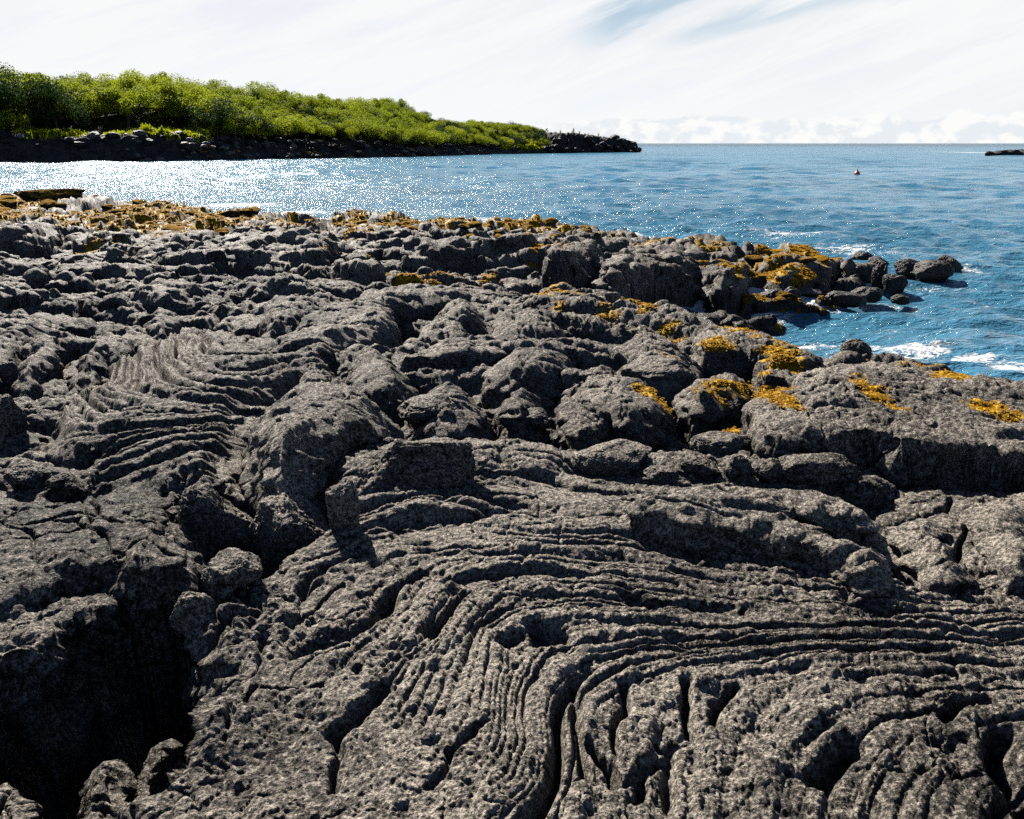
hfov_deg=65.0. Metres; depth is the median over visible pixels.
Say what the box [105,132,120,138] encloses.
shore boulder
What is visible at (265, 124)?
bushy tree
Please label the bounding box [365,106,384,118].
bushy tree
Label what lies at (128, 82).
bushy tree
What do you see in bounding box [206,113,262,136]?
bushy tree
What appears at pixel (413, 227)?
weedy stone
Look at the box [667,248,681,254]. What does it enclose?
cliff stone
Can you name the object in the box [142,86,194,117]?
bushy tree
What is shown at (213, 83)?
bushy tree
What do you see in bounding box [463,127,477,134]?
coastal shrub
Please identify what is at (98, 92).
bushy tree
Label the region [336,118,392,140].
bushy tree
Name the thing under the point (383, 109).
bushy tree
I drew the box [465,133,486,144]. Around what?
coastal shrub
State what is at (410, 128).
bushy tree
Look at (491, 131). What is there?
coastal shrub
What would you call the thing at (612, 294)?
cliff stone
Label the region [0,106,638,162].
headland
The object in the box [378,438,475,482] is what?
lava block
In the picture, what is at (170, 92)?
bushy tree
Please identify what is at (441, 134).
coastal shrub
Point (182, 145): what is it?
shore boulder
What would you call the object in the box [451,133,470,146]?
coastal shrub
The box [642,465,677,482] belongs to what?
lava stone
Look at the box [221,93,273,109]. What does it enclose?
bushy tree
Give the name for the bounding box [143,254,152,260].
shore stone
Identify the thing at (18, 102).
bushy tree
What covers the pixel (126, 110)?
bushy tree
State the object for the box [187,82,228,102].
bushy tree
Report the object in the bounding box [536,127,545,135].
coastal shrub
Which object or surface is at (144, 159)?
shore boulder
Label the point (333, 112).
bushy tree
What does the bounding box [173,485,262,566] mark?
lava boulder
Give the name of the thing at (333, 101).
bushy tree
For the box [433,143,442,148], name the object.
shore boulder
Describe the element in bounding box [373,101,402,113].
bushy tree
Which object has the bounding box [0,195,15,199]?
weedy stone
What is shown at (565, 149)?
jagged rock
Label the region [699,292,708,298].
cliff stone
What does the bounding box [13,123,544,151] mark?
grass
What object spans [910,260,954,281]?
sea rock
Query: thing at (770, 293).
sea rock
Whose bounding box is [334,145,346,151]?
shore boulder
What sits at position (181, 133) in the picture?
shore boulder
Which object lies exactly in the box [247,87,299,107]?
bushy tree
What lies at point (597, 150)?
jagged rock
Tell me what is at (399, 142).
bushy tree
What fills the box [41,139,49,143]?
shore boulder
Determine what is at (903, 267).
sea rock
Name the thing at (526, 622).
lava rock ground
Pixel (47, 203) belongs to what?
weedy stone
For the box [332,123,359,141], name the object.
bushy tree
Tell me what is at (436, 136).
coastal shrub
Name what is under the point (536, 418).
lava boulder
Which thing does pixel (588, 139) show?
jagged rock
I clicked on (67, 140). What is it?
shore boulder
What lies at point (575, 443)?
lava stone
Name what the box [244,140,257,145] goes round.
shore boulder
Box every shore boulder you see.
[14,134,25,139]
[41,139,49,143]
[62,137,74,143]
[71,141,86,148]
[100,136,109,141]
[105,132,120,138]
[132,130,145,135]
[139,158,151,161]
[141,138,152,145]
[141,152,151,158]
[174,131,185,136]
[177,142,188,149]
[184,137,194,142]
[185,143,199,151]
[200,144,207,149]
[219,143,229,149]
[219,146,228,150]
[225,151,235,155]
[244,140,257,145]
[244,154,253,158]
[274,137,285,142]
[274,153,281,158]
[284,141,295,144]
[289,144,297,149]
[293,139,304,145]
[303,153,314,158]
[307,142,317,147]
[313,154,321,158]
[328,143,338,148]
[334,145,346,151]
[353,141,365,148]
[355,151,364,156]
[373,141,382,148]
[394,145,403,149]
[415,150,425,155]
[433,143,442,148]
[465,150,474,154]
[488,143,496,148]
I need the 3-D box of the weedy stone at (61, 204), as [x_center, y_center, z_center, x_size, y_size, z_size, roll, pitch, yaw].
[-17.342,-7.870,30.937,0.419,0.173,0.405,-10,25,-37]
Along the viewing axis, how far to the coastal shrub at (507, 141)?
240.09 m
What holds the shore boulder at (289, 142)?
on the headland
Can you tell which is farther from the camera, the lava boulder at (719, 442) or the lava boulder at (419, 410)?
the lava boulder at (419, 410)
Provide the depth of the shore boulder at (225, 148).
150.20 m
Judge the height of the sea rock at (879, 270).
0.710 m
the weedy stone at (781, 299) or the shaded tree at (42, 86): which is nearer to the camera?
the weedy stone at (781, 299)
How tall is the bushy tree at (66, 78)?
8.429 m
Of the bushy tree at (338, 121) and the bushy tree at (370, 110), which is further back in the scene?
the bushy tree at (370, 110)
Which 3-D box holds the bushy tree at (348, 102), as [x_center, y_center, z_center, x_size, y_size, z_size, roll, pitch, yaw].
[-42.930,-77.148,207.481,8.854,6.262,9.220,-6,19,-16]
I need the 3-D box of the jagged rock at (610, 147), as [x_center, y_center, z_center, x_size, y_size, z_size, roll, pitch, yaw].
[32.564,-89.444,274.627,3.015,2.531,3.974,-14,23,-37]
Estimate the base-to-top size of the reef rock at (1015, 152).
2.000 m
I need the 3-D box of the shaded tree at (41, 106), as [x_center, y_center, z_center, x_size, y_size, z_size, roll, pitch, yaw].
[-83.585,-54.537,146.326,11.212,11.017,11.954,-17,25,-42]
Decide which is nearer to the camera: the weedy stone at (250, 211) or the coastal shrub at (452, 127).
the weedy stone at (250, 211)
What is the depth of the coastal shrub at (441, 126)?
221.36 m
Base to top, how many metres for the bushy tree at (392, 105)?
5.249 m
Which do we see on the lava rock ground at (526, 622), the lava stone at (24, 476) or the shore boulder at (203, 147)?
the lava stone at (24, 476)
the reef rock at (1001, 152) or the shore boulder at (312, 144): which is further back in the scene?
the reef rock at (1001, 152)
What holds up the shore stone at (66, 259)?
on the lava rock ground at (526, 622)
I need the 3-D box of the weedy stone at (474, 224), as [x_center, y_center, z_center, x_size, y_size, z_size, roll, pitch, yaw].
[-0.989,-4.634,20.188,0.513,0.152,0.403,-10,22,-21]
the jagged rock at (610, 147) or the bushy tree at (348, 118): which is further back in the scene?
the jagged rock at (610, 147)
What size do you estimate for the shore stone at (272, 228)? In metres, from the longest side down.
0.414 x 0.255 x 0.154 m
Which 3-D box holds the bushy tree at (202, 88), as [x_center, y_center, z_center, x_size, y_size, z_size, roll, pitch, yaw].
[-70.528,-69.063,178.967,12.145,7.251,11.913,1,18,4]
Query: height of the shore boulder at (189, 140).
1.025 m
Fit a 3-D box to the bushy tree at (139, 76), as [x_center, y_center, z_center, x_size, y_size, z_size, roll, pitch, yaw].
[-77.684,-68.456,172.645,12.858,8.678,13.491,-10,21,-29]
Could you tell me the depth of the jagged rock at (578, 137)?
266.84 m
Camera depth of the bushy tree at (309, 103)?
189.63 m
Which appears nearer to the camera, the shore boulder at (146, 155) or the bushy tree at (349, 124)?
the shore boulder at (146, 155)
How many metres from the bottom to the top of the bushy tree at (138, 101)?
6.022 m
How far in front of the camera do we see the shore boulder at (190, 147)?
145.22 m
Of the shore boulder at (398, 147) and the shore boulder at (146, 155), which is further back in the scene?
the shore boulder at (398, 147)
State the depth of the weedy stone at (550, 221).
21.45 m
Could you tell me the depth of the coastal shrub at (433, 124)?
216.06 m
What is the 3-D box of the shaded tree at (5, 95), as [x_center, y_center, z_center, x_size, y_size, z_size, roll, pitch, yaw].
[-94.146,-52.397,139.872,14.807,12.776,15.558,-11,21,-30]
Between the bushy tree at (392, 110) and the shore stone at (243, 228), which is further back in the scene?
the bushy tree at (392, 110)
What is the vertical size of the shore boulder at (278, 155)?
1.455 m
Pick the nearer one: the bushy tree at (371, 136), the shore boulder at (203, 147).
the shore boulder at (203, 147)
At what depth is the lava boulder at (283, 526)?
3.53 m
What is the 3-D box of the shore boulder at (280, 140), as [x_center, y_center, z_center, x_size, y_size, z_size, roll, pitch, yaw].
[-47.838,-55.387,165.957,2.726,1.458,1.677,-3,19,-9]
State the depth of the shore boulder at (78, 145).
137.22 m
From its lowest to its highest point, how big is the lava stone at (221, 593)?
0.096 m
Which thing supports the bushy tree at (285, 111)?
on the headland
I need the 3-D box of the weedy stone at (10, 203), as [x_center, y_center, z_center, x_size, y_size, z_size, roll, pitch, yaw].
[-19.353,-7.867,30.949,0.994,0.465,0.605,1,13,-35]
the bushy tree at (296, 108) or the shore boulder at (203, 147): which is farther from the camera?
the bushy tree at (296, 108)
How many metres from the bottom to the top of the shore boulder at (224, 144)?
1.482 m
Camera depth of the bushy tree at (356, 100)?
210.54 m
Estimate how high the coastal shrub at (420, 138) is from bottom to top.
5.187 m
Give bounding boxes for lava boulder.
[0,361,17,387]
[0,394,27,435]
[170,591,214,637]
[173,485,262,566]
[201,547,262,589]
[249,492,329,574]
[325,479,360,532]
[381,399,402,417]
[397,393,458,425]
[499,407,549,429]
[573,439,651,476]
[620,355,696,384]
[680,455,720,478]
[683,393,741,418]
[688,431,750,455]
[779,452,862,487]
[841,479,886,506]
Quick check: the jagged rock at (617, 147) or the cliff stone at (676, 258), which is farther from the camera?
the jagged rock at (617, 147)
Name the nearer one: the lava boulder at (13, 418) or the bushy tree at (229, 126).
the lava boulder at (13, 418)
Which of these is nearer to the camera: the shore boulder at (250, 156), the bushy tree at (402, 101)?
the shore boulder at (250, 156)
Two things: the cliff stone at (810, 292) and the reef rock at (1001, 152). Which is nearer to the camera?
the cliff stone at (810, 292)
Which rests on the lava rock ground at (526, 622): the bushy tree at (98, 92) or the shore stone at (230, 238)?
the shore stone at (230, 238)
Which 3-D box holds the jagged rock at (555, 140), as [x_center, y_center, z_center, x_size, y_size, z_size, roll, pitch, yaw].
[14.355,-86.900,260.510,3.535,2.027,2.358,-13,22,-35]
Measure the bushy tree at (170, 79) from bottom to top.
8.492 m
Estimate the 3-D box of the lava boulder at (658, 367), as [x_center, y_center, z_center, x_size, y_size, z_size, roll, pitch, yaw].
[1.126,-0.291,6.168,0.587,0.240,0.411,0,18,0]
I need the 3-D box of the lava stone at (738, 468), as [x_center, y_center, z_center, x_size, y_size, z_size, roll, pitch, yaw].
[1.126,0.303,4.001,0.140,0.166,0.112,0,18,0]
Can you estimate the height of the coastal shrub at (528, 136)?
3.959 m
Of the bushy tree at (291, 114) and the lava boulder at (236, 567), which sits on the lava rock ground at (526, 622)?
the lava boulder at (236, 567)
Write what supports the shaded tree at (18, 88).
on the headland
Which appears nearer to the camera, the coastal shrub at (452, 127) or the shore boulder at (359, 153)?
the shore boulder at (359, 153)
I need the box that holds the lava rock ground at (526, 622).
[0,192,1023,818]
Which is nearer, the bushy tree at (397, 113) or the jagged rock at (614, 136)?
the bushy tree at (397, 113)
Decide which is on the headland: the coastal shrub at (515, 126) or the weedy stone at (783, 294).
the coastal shrub at (515, 126)
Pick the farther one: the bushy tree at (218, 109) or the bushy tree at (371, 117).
the bushy tree at (371, 117)
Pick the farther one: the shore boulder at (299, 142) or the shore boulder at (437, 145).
the shore boulder at (437, 145)
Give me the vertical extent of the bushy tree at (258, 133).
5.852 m
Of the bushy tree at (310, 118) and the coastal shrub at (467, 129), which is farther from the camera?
the coastal shrub at (467, 129)
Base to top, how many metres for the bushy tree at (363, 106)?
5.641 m
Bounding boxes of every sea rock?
[760,288,783,298]
[784,286,800,299]
[814,282,830,297]
[825,291,867,307]
[840,339,871,354]
[850,251,872,259]
[851,286,882,302]
[867,256,888,263]
[871,261,887,288]
[882,273,907,294]
[890,294,909,304]
[894,258,917,277]
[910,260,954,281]
[937,255,963,270]
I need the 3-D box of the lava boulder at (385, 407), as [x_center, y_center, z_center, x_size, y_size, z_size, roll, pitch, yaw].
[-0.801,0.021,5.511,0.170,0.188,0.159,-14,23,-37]
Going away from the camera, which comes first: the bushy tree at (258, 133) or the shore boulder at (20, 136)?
the shore boulder at (20, 136)
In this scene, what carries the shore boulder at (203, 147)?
on the headland
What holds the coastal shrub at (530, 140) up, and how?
on the headland
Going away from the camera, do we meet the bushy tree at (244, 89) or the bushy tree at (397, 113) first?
the bushy tree at (244, 89)
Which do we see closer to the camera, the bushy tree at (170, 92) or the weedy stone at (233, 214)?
the weedy stone at (233, 214)
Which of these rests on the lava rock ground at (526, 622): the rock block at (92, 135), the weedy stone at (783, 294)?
the weedy stone at (783, 294)
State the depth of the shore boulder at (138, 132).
141.36 m
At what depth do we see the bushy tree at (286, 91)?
196.32 m
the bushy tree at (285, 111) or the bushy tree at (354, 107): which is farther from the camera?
the bushy tree at (354, 107)
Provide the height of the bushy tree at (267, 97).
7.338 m
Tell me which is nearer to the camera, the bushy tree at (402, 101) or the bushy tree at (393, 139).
the bushy tree at (393, 139)
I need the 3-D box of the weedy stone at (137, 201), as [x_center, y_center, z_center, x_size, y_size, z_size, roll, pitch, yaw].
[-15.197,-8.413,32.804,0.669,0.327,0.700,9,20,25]
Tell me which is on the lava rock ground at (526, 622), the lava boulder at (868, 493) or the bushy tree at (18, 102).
the lava boulder at (868, 493)
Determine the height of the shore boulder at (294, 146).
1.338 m
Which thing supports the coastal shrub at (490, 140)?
on the headland
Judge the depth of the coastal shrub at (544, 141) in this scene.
255.62 m
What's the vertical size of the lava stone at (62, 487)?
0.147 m
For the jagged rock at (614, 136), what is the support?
on the headland
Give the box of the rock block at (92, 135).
[87,132,100,139]
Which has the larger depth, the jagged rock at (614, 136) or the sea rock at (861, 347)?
the jagged rock at (614, 136)
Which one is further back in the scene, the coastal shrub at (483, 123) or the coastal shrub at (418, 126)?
the coastal shrub at (483, 123)
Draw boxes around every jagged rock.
[547,148,555,152]
[552,138,558,143]
[562,147,569,152]
[571,146,580,152]
[575,134,583,140]
[584,135,592,142]
[591,148,600,152]
[598,141,606,148]
[605,144,612,149]
[610,134,619,138]
[614,145,620,150]
[618,138,626,146]
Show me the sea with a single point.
(961, 203)
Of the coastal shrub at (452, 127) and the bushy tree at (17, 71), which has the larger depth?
the coastal shrub at (452, 127)
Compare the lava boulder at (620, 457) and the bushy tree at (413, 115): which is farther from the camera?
the bushy tree at (413, 115)
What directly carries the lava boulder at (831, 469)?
on the lava rock ground at (526, 622)
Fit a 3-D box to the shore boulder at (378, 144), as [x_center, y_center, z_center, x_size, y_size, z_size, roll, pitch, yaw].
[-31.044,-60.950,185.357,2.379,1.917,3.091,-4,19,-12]
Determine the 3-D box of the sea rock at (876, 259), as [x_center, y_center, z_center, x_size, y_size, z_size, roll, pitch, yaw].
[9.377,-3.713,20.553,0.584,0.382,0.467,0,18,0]
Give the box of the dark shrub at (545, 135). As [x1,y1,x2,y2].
[541,128,548,142]
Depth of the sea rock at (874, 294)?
16.30 m
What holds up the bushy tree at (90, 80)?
on the headland
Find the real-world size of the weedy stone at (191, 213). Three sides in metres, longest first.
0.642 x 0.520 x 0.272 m
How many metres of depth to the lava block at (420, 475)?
3.80 m
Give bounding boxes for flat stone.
[12,188,85,201]
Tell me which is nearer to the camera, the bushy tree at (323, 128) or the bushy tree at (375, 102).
the bushy tree at (323, 128)
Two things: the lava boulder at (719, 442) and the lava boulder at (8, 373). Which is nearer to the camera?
the lava boulder at (719, 442)
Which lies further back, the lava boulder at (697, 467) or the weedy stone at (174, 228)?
the weedy stone at (174, 228)
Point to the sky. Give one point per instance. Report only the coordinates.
(639, 71)
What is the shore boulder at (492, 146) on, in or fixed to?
on the headland
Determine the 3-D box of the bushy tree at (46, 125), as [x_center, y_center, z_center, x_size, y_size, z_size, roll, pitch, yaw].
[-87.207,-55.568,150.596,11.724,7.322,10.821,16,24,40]
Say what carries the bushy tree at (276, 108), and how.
on the headland
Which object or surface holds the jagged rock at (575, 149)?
on the headland
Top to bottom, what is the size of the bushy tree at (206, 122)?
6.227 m
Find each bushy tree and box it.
[0,65,34,78]
[0,104,30,130]
[2,79,38,125]
[5,72,81,85]
[16,73,85,97]
[29,96,74,127]
[52,83,116,124]
[59,70,101,87]
[63,85,95,115]
[66,72,122,91]
[66,85,115,117]
[72,90,138,122]
[84,85,171,128]
[105,75,155,111]
[117,68,166,88]
[119,80,191,121]
[121,86,155,113]
[134,72,195,97]
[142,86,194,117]
[160,91,222,126]
[176,81,220,94]
[178,77,232,94]
[178,93,250,135]
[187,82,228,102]
[187,112,237,137]
[197,101,251,131]
[203,110,275,140]
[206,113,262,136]
[216,81,285,100]
[217,86,252,97]
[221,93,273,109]
[223,89,287,106]
[229,106,278,136]
[244,117,286,140]
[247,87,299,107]
[255,110,302,137]
[258,104,289,119]
[263,113,296,131]
[264,105,293,114]
[275,101,306,111]
[279,118,335,139]
[282,89,296,97]
[283,109,306,118]
[285,115,320,138]
[286,92,330,109]
[292,98,328,115]
[294,104,328,119]
[294,113,327,134]
[303,120,344,140]
[308,107,345,122]
[317,98,350,111]
[317,118,341,137]
[321,113,358,137]
[322,122,347,137]
[324,117,361,139]
[332,101,367,116]
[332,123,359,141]
[334,98,361,109]
[334,109,353,116]
[336,110,368,123]
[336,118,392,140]
[337,114,376,138]
[338,97,368,105]
[350,97,387,109]
[356,102,378,113]
[357,113,386,123]
[358,123,408,144]
[360,109,400,121]
[364,105,390,112]
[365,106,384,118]
[368,97,390,105]
[370,119,403,142]
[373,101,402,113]
[378,108,404,116]
[380,110,410,123]
[381,102,403,109]
[383,132,411,144]
[384,97,415,111]
[391,117,411,127]
[395,133,417,146]
[396,107,423,121]
[402,124,419,130]
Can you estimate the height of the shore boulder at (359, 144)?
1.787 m
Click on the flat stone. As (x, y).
(40, 194)
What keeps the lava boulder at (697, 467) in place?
on the lava rock ground at (526, 622)
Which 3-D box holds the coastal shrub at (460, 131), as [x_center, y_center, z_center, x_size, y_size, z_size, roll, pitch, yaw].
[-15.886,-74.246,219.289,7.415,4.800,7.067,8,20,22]
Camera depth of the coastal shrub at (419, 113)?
217.52 m
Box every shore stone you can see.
[23,207,45,212]
[38,261,52,266]
[50,253,69,259]
[58,255,83,263]
[111,232,130,236]
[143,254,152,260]
[221,234,239,241]
[234,226,251,231]
[269,226,286,231]
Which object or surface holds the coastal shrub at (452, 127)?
on the headland
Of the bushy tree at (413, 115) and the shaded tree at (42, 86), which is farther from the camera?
the bushy tree at (413, 115)
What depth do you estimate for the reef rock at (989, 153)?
205.95 m
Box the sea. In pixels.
[0,143,1023,380]
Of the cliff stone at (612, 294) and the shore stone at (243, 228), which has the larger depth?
the shore stone at (243, 228)
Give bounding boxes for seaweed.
[0,193,1023,433]
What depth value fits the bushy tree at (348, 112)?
194.79 m
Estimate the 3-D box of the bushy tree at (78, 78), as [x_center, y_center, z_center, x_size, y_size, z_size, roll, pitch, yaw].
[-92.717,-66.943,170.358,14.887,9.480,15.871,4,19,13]
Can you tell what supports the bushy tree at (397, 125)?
on the headland
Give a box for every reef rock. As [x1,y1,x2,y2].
[985,151,994,155]
[994,150,1009,155]
[1007,150,1022,154]
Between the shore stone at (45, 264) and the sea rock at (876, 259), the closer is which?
the shore stone at (45, 264)
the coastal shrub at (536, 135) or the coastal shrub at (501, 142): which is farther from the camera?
the coastal shrub at (536, 135)
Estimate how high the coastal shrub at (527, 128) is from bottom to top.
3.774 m
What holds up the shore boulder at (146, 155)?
on the headland
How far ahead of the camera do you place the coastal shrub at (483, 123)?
245.24 m
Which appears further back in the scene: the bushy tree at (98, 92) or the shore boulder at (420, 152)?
the shore boulder at (420, 152)
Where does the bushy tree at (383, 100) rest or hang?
on the headland
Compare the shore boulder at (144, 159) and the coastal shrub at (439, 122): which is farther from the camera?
the coastal shrub at (439, 122)
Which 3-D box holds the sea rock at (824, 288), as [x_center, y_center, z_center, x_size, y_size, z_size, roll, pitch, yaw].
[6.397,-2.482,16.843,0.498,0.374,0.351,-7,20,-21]
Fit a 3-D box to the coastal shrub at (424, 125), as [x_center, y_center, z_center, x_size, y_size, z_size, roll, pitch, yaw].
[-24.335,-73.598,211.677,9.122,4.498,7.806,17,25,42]
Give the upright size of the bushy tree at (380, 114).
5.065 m
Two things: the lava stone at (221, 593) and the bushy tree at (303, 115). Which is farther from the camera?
the bushy tree at (303, 115)
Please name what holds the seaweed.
on the lava rock ground at (526, 622)
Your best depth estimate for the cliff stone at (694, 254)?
17.71 m
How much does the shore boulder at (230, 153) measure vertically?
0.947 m
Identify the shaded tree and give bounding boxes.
[0,62,61,131]
[0,69,66,125]
[0,80,16,115]
[20,77,90,128]
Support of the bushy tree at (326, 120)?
on the headland
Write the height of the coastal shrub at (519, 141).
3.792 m
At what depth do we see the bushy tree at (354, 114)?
192.28 m
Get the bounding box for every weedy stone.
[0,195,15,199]
[0,199,23,208]
[38,199,56,207]
[55,203,66,206]
[101,204,114,209]
[104,209,122,214]
[131,199,147,204]
[161,226,183,230]
[182,211,195,215]
[207,213,226,217]
[214,228,228,231]
[218,210,238,218]
[219,231,228,235]
[239,206,259,215]
[407,226,417,229]
[458,224,469,229]
[466,221,481,226]
[542,217,558,225]
[744,255,763,265]
[770,249,782,253]
[774,296,787,301]
[775,291,796,298]
[798,258,816,263]
[813,255,828,261]
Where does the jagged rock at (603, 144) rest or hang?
on the headland
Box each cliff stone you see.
[479,289,497,295]
[604,292,619,297]
[662,253,682,263]
[666,250,689,256]
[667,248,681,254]
[685,249,702,259]
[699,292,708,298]
[801,287,821,296]
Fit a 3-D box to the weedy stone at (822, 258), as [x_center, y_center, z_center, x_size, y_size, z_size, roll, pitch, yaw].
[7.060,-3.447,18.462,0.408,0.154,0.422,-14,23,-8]
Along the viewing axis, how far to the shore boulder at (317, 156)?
167.85 m
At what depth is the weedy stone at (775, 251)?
20.67 m
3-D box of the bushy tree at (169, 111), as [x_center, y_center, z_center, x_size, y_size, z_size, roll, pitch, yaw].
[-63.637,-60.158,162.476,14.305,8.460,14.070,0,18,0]
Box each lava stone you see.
[3,464,52,490]
[43,472,88,502]
[208,584,235,602]
[572,428,593,449]
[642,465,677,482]
[724,455,752,481]
[751,458,782,482]
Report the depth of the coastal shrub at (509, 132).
248.47 m
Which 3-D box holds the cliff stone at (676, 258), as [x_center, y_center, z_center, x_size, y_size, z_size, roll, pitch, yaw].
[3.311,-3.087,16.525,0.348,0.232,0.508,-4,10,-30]
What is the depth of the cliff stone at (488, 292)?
10.96 m
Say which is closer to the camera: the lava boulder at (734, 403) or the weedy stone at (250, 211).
the lava boulder at (734, 403)
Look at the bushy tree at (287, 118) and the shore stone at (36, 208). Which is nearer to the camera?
the shore stone at (36, 208)
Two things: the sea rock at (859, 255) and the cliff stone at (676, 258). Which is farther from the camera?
the sea rock at (859, 255)
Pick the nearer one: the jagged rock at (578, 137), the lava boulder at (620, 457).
the lava boulder at (620, 457)
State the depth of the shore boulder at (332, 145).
174.94 m
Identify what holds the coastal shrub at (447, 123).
on the headland
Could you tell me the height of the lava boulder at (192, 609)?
0.190 m
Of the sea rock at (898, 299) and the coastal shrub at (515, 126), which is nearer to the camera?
the sea rock at (898, 299)
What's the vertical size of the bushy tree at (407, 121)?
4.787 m
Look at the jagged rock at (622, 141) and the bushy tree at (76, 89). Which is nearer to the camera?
the bushy tree at (76, 89)
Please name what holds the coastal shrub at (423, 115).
on the headland
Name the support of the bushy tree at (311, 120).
on the headland
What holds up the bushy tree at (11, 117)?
on the headland
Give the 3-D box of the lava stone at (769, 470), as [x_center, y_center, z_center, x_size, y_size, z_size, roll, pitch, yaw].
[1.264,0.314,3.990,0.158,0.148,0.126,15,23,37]
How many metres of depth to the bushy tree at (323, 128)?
170.84 m
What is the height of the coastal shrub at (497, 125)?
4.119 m
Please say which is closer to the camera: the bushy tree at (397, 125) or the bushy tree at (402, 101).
the bushy tree at (397, 125)
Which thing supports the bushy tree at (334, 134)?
on the headland
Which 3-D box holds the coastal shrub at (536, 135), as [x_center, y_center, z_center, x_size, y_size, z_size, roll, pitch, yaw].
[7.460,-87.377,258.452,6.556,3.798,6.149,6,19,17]
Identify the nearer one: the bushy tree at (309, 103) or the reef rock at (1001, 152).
the bushy tree at (309, 103)
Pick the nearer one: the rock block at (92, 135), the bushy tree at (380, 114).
the rock block at (92, 135)
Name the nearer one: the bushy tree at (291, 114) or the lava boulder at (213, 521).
the lava boulder at (213, 521)
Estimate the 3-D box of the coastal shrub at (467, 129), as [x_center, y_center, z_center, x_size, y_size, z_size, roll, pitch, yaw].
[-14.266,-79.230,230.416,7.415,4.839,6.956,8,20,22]
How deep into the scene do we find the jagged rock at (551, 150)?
252.94 m
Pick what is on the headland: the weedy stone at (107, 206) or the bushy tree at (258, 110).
the bushy tree at (258, 110)
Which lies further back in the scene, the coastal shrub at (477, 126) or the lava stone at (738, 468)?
the coastal shrub at (477, 126)
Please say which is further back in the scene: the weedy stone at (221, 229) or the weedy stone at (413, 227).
the weedy stone at (221, 229)
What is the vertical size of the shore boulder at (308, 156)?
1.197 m
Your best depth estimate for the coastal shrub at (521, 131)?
258.11 m
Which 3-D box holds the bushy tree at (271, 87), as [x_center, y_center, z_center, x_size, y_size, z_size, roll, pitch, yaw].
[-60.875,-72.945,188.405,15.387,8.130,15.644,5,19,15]
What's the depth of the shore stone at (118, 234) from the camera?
18.07 m
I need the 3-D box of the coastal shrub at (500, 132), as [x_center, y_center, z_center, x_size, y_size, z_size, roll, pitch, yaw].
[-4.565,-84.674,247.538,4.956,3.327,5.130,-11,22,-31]
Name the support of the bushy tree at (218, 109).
on the headland
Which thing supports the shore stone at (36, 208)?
on the lava rock ground at (526, 622)
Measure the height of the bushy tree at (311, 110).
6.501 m
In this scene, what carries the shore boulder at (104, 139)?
on the headland
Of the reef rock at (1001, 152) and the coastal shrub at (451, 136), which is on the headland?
the coastal shrub at (451, 136)
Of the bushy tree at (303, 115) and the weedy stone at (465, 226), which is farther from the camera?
the bushy tree at (303, 115)
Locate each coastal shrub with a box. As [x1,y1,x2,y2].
[401,128,428,146]
[409,122,426,130]
[411,111,428,121]
[411,128,444,142]
[412,112,431,122]
[416,121,437,129]
[417,121,434,131]
[427,119,446,124]
[427,130,450,142]
[436,124,446,130]
[437,128,456,144]
[438,117,451,125]
[439,125,458,133]
[443,120,460,128]
[446,129,465,139]
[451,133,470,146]
[459,124,474,134]
[463,121,482,130]
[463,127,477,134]
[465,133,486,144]
[466,119,490,127]
[477,136,495,144]
[479,127,494,134]
[487,121,504,130]
[491,129,505,135]
[495,137,506,145]
[497,129,517,136]
[497,136,513,144]
[506,136,523,143]
[508,124,520,131]
[517,127,527,132]
[518,125,531,131]
[519,132,533,138]
[522,138,536,144]
[529,132,542,138]
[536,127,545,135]
[538,138,550,144]
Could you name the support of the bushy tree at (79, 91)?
on the headland
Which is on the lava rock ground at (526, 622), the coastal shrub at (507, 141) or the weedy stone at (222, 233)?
the weedy stone at (222, 233)
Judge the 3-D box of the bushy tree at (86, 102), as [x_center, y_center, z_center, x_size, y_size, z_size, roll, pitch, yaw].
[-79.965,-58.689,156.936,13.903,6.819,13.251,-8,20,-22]
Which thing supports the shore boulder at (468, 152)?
on the headland
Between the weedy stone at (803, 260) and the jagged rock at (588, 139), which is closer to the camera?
the weedy stone at (803, 260)
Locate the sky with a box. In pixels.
[0,0,1023,142]
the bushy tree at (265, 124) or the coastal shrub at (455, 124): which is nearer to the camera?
the bushy tree at (265, 124)
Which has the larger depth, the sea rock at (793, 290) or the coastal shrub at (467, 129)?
the coastal shrub at (467, 129)
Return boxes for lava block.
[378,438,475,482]
[399,462,463,489]
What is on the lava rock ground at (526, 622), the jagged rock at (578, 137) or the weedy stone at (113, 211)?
the weedy stone at (113, 211)
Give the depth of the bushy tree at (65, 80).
155.88 m
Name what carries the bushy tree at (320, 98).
on the headland
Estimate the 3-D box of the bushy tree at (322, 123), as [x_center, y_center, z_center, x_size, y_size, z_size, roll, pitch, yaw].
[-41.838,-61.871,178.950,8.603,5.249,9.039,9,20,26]
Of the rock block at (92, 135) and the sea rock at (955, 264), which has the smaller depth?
the sea rock at (955, 264)
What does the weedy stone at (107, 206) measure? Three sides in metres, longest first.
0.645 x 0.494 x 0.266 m
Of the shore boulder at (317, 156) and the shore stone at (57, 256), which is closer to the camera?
the shore stone at (57, 256)
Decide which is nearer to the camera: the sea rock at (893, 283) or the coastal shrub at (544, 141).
the sea rock at (893, 283)
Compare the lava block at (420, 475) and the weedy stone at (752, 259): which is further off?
the weedy stone at (752, 259)
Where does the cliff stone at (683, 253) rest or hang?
on the lava rock ground at (526, 622)
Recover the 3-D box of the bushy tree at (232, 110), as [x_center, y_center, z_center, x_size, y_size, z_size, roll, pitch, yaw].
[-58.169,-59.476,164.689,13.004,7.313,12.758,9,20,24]
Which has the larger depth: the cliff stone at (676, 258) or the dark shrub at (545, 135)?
the dark shrub at (545, 135)
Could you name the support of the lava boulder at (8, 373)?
on the lava rock ground at (526, 622)
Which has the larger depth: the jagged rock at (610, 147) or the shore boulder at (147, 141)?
the jagged rock at (610, 147)
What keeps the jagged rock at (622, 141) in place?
on the headland

